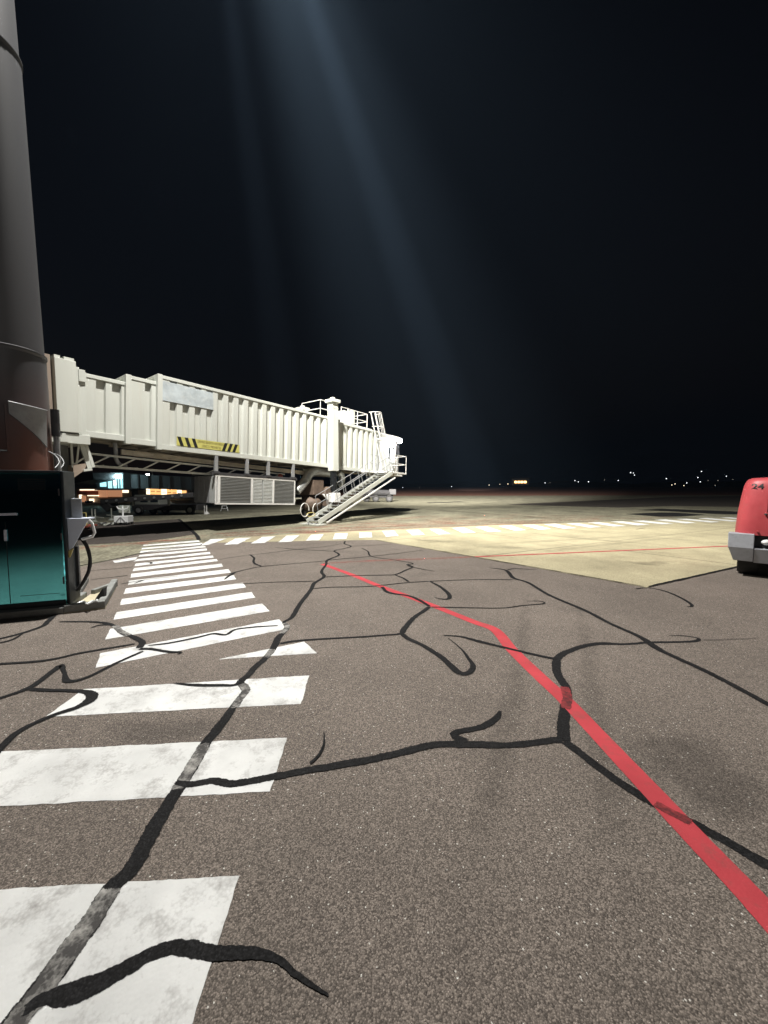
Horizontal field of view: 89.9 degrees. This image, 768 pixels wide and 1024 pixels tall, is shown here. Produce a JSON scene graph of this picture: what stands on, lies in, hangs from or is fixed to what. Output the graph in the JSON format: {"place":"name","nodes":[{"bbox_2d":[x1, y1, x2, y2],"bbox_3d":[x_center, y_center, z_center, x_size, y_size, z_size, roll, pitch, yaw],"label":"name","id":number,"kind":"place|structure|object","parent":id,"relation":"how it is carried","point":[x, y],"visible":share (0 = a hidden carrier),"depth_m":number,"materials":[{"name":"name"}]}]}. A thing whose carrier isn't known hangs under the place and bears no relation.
{"place":"outdoors","nodes":[
{"label":"outdoors","id":0,"kind":"place"},
{"bbox_2d":[82,512,97,528],"bbox_3d":[-14.080,0.398,17.923,0.906,0.797,0.800,0,4,-6],"label":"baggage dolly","id":1,"kind":"object","parent":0,"point":[87,526],"visible":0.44,"depth_m":17.75,"materials":[{"name":"metal"}]},
{"bbox_2d":[114,505,132,524],"bbox_3d":[-13.538,0.157,19.982,0.660,1.000,0.680,-1,4,-9],"label":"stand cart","id":2,"kind":"object","parent":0,"point":[123,518],"visible":0.99,"depth_m":19.88,"materials":[{"name":"white metal"}]},
{"bbox_2d":[78,519,193,544],"bbox_3d":[-12.691,0.831,17.359,6.785,0.001,9.907,-2,5,-32],"label":"asphalt strip","id":3,"kind":"object","parent":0,"point":[144,531],"visible":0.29,"depth_m":16.58,"materials":[{"name":"grey asphalt"}]},
{"bbox_2d":[97,522,113,525],"bbox_3d":[-14.118,0.603,19.449,0.757,0.166,0.724,0,4,0],"label":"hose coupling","id":4,"kind":"object","parent":3,"relation":"on","point":[107,524],"visible":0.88,"depth_m":19.38,"materials":[{"name":"metal"}]},
{"bbox_2d":[79,538,217,566],"bbox_3d":[-9.128,1.309,10.320,4.040,0.001,9.724,1,4,11],"label":"concrete pad","id":5,"kind":"object","parent":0,"point":[102,553],"visible":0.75,"depth_m":11.97,"materials":[{"name":"beige concrete"}]},
{"bbox_2d":[0,540,767,1023],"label":"asphalt","id":6,"kind":"structure","parent":0,"point":[332,782],"depth_m":2.49,"materials":[{"name":"grey asphalt"}]},
{"bbox_2d":[0,0,63,470],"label":"floodlight mast","id":7,"kind":"object","parent":6,"relation":"on","point":[29,423],"visible":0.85,"depth_m":6.73,"materials":[{"name":"metal"}]},
{"bbox_2d":[0,577,117,619],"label":"plinth","id":8,"kind":"structure","parent":6,"relation":"on","point":[100,603],"depth_m":6.09,"materials":[{"name":"concrete"}]},
{"bbox_2d":[0,470,95,609],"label":"equipment cabinet","id":9,"kind":"object","parent":8,"relation":"on","point":[43,521],"visible":0.98,"depth_m":5.98,"materials":[{"name":"blue metal"}]},
{"bbox_2d":[77,599,97,604],"bbox_3d":[-4.871,1.480,6.292,0.316,0.138,0.579,-3,5,-35],"label":"chock rope","id":10,"kind":"object","parent":8,"relation":"on","point":[90,602],"visible":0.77,"depth_m":6.18,"materials":[{"name":"white fabric"}]},
{"bbox_2d":[95,587,106,599],"bbox_3d":[-4.907,1.407,6.669,0.190,0.240,0.481,-2,5,-32],"label":"wheel chock","id":11,"kind":"object","parent":8,"relation":"on","point":[103,592],"visible":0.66,"depth_m":6.52,"materials":[{"name":"rubber"}]},
{"bbox_2d":[728,477,767,573],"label":"airport tug","id":12,"kind":"object","parent":6,"relation":"on","point":[748,543],"visible":1,"depth_m":8.35,"materials":[{"name":"metal"}]},
{"bbox_2d":[14,0,767,484],"label":"sky","id":13,"kind":"structure","parent":0,"point":[529,238],"materials":[{"name":"black"}]},
{"bbox_2d":[78,495,740,547],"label":"concrete apron","id":14,"kind":"object","parent":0,"point":[404,512],"visible":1,"depth_m":27.19,"materials":[{"name":"beige concrete"}]},
{"bbox_2d":[88,509,103,521],"bbox_3d":[-16.256,0.191,21.711,0.757,0.700,0.390,-2,4,-31],"label":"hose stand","id":15,"kind":"object","parent":14,"relation":"on","point":[95,520],"visible":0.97,"depth_m":21.64,"materials":[{"name":"grey metal"}]},
{"bbox_2d":[76,488,145,502],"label":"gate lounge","id":16,"kind":"object","parent":14,"relation":"on","point":[92,495],"visible":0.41,"depth_m":48.73,"materials":[{"name":"orange"}]},
{"bbox_2d":[98,490,107,496],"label":"window","id":17,"kind":"structure","parent":16,"relation":"in","point":[102,493],"depth_m":48.70,"materials":[{"name":"brown glass"}]},
{"bbox_2d":[107,490,121,496],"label":"window","id":18,"kind":"structure","parent":16,"relation":"in","point":[111,493],"depth_m":48.70,"materials":[{"name":"brown glass"}]},
{"bbox_2d":[74,472,194,503],"bbox_3d":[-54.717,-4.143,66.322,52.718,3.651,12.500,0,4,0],"label":"terminal building","id":19,"kind":"structure","parent":14,"relation":"on","point":[148,491],"depth_m":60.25,"materials":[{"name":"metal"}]},
{"bbox_2d":[150,489,155,494],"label":"window","id":20,"kind":"structure","parent":19,"relation":"in","point":[152,491],"depth_m":60.23,"materials":[{"name":"brown"}]},
{"bbox_2d":[156,489,160,494],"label":"window","id":21,"kind":"structure","parent":19,"relation":"in","point":[158,491],"depth_m":60.22,"materials":[{"name":"brown"}]},
{"bbox_2d":[161,489,166,494],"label":"window","id":22,"kind":"structure","parent":19,"relation":"in","point":[163,491],"depth_m":60.23,"materials":[{"name":"beige glass"}]},
{"bbox_2d":[100,492,205,514],"bbox_3d":[-15.535,-0.565,26.452,5.585,1.571,3.940,0,4,0],"label":"belt loader","id":23,"kind":"object","parent":14,"relation":"on","point":[106,505],"visible":0.97,"depth_m":25.56,"materials":[{"name":"metal"}]},
{"bbox_2d":[134,494,174,513],"bbox_3d":[-16.505,-0.587,28.204,2.692,1.379,1.550,0,4,3],"label":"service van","id":24,"kind":"object","parent":14,"relation":"on","point":[163,501],"visible":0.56,"depth_m":27.50,"materials":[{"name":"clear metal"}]},
{"bbox_2d":[44,353,405,525],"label":"boarding bridge","id":25,"kind":"structure","parent":14,"relation":"on","point":[159,416],"depth_m":16.78,"materials":[{"name":"beige paint"}]},
{"bbox_2d":[191,455,296,504],"bbox_3d":[-6.707,-1.447,18.882,2.000,2.303,4.534,3,5,39],"label":"air conditioning unit","id":26,"kind":"object","parent":25,"relation":"attached to","point":[245,488],"visible":1,"depth_m":17.78,"materials":[{"name":"grey metal"}]},
{"bbox_2d":[363,489,395,501],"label":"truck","id":27,"kind":"object","parent":14,"relation":"on","point":[386,494],"visible":0.92,"depth_m":48.50,"materials":[{"name":"metal"}]},
{"bbox_2d":[632,512,701,516],"bbox_3d":[19.970,0.170,27.164,4.920,0.001,2.988,-2,4,-22],"label":"tar patch","id":28,"kind":"object","parent":14,"relation":"on","point":[660,514],"visible":1,"depth_m":27.08,"materials":[{"name":"black asphalt"}]},
{"bbox_2d":[647,509,737,513],"bbox_3d":[24.371,-0.064,30.646,4.678,0.001,6.500,-3,5,-40],"label":"tar patch","id":29,"kind":"object","parent":14,"relation":"on","point":[709,511],"visible":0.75,"depth_m":30.28,"materials":[{"name":"black asphalt"}]},
{"bbox_2d":[142,517,761,586],"bbox_3d":[13.809,0.628,20.353,51.072,0.012,17.731,-1,4,-21],"label":"concrete pad","id":30,"kind":"object","parent":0,"point":[642,553],"visible":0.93,"depth_m":13.43,"materials":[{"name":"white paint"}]},
{"bbox_2d":[295,487,743,495],"bbox_3d":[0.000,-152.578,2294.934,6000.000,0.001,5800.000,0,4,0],"label":"terrain","id":31,"kind":"structure","parent":0,"point":[476,491],"depth_m":144.76,"materials":[{"name":"green soil"}]},
{"bbox_2d":[509,477,529,484],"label":"lit building","id":32,"kind":"structure","parent":0,"point":[519,480],"depth_m":559.18,"materials":[{"name":"metal"}]},
{"bbox_2d":[324,481,746,486],"bbox_3d":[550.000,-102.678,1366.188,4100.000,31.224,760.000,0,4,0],"label":"hills","id":33,"kind":"structure","parent":0,"point":[655,484],"depth_m":1125.44,"materials":[{"name":"black"}]},
{"bbox_2d":[513,496,740,506],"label":"taxiway","id":34,"kind":"structure","parent":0,"point":[724,501],"depth_m":46.89,"materials":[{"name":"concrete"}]}
]}

